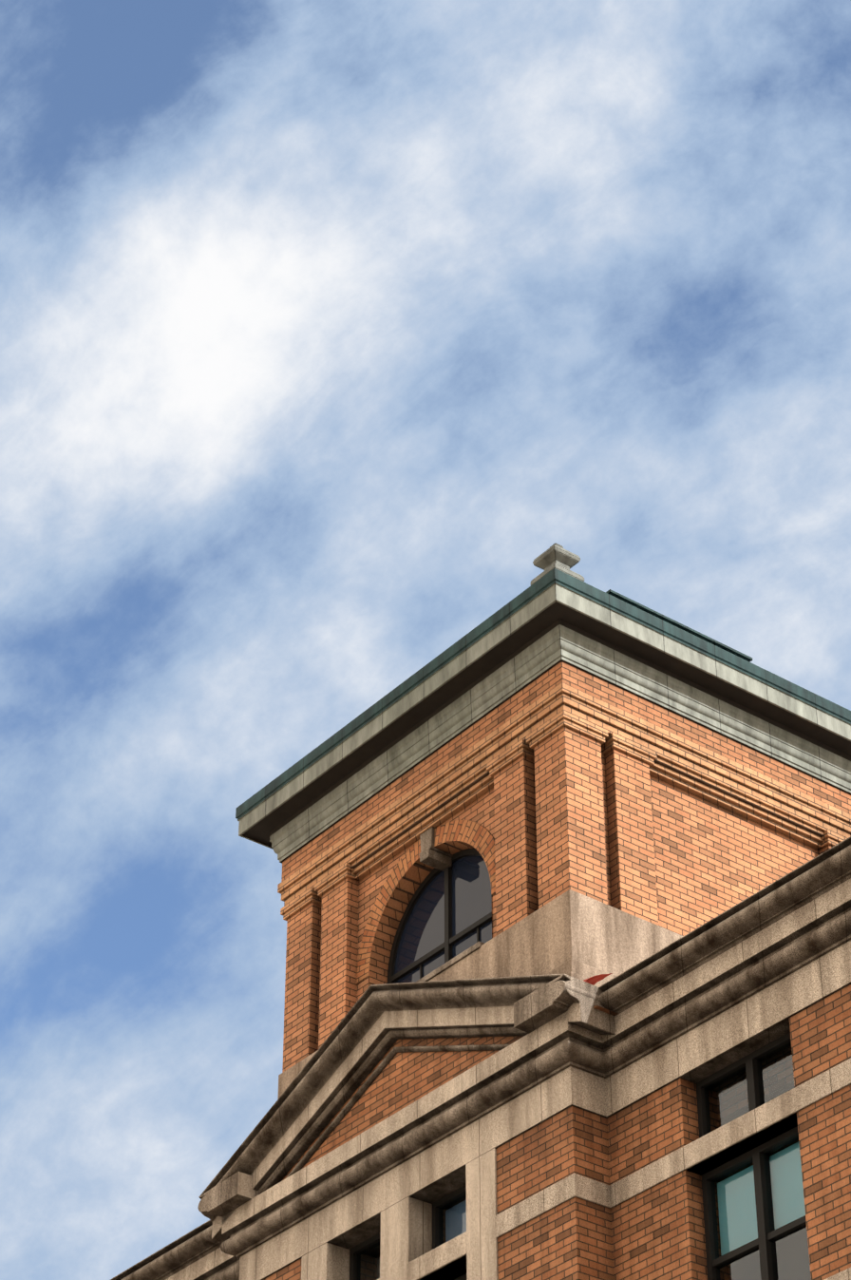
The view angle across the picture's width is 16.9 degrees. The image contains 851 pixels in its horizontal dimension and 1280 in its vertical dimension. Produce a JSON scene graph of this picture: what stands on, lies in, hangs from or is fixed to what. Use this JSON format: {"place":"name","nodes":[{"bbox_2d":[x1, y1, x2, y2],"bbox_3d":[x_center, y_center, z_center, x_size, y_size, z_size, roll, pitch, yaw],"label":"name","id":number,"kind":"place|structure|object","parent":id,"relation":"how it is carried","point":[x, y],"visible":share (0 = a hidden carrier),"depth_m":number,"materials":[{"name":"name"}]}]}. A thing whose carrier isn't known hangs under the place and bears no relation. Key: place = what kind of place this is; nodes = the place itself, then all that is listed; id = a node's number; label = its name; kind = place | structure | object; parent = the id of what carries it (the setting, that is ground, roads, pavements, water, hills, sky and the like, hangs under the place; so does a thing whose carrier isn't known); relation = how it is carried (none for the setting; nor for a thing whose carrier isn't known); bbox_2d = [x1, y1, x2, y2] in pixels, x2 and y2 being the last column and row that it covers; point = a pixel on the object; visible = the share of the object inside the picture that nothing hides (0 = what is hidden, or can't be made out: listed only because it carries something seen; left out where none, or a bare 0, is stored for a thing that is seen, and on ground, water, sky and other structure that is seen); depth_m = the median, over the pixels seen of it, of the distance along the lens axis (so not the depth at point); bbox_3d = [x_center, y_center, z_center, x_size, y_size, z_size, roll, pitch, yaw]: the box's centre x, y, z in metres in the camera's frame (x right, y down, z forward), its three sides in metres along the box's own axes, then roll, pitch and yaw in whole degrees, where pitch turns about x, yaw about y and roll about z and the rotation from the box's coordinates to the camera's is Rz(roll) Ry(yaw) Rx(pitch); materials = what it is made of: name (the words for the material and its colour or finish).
{"place":"outdoors","nodes":[
{"label":"outdoors","id":0,"kind":"place"},
{"bbox_2d":[0,0,850,1279],"label":"sky","id":1,"kind":"structure","parent":0,"point":[322,323],"materials":[{"name":"blue"}]},
{"label":"ground","id":2,"kind":"structure","parent":0,"visible":0},
{"bbox_2d":[263,983,850,1279],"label":"brick walls","id":3,"kind":"structure","parent":2,"relation":"on","point":[657,1232],"depth_m":26.18,"materials":[{"name":"orange brick"}]},
{"bbox_2d":[110,836,850,1279],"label":"entablature","id":4,"kind":"structure","parent":3,"relation":"on","point":[777,952],"depth_m":27.23,"materials":[{"name":"stone"}]},
{"bbox_2d":[199,974,615,1241],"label":"pediment molding","id":5,"kind":"structure","parent":4,"relation":"on","point":[377,1022],"depth_m":29.87,"materials":[{"name":"beige stone"}]},
{"bbox_2d":[281,1005,618,1181],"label":"pediment","id":6,"kind":"structure","parent":4,"relation":"on","point":[402,1080],"depth_m":29.40,"materials":[{"name":"orange brick"}]},
{"bbox_2d":[583,973,611,985],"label":"roof","id":7,"kind":"structure","parent":4,"relation":"on","point":[594,980],"depth_m":27.77,"materials":[{"name":"red"}]},
{"bbox_2d":[277,661,850,1099],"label":"brick tower","id":8,"kind":"structure","parent":3,"relation":"on","point":[627,831],"depth_m":30.61,"materials":[{"name":"orange brick"}]},
{"bbox_2d":[356,820,496,986],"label":"brick arch","id":9,"kind":"structure","parent":8,"relation":"attached to","point":[410,873],"depth_m":31.71,"materials":[{"name":"orange brick"}]},
{"bbox_2d":[387,848,492,983],"bbox_3d":[0.298,3.125,31.122,0.180,2.200,2.640,24,-43,-30],"label":"arched window","id":10,"kind":"structure","parent":8,"relation":"in","point":[447,916],"depth_m":31.27,"materials":[{"name":"black glass"}]},
{"bbox_2d":[416,826,484,982],"bbox_3d":[0.096,2.900,31.093,0.530,2.170,2.200,24,-43,-30],"label":"window trim","id":11,"kind":"structure","parent":8,"relation":"attached to","point":[430,855],"depth_m":31.39,"materials":[{"name":"grey stone"}]},
{"bbox_2d":[235,568,850,863],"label":"tower cornice","id":12,"kind":"structure","parent":8,"relation":"on","point":[541,626],"depth_m":31.58,"materials":[{"name":"grey stone"}]},
{"bbox_2d":[531,542,584,585],"bbox_3d":[1.411,-0.803,30.795,0.413,0.572,0.413,24,-43,-30],"label":"finial","id":13,"kind":"object","parent":12,"relation":"on","point":[558,556],"visible":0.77,"depth_m":30.69,"materials":[{"name":"grey stone"}]},
{"bbox_2d":[606,589,752,662],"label":"tower roof","id":14,"kind":"structure","parent":12,"relation":"on","point":[678,624],"depth_m":31.61,"materials":[{"name":"green metal"}]},
{"bbox_2d":[301,1018,850,1279],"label":"stone bands","id":15,"kind":"object","parent":3,"relation":"attached to","point":[405,1250],"visible":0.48,"depth_m":27.11,"materials":[{"name":"stone"}]},
{"bbox_2d":[349,1031,811,1279],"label":"windows","id":16,"kind":"structure","parent":3,"relation":"attached to","point":[763,1233],"depth_m":25.56,"materials":[{"name":"black"}]}
]}

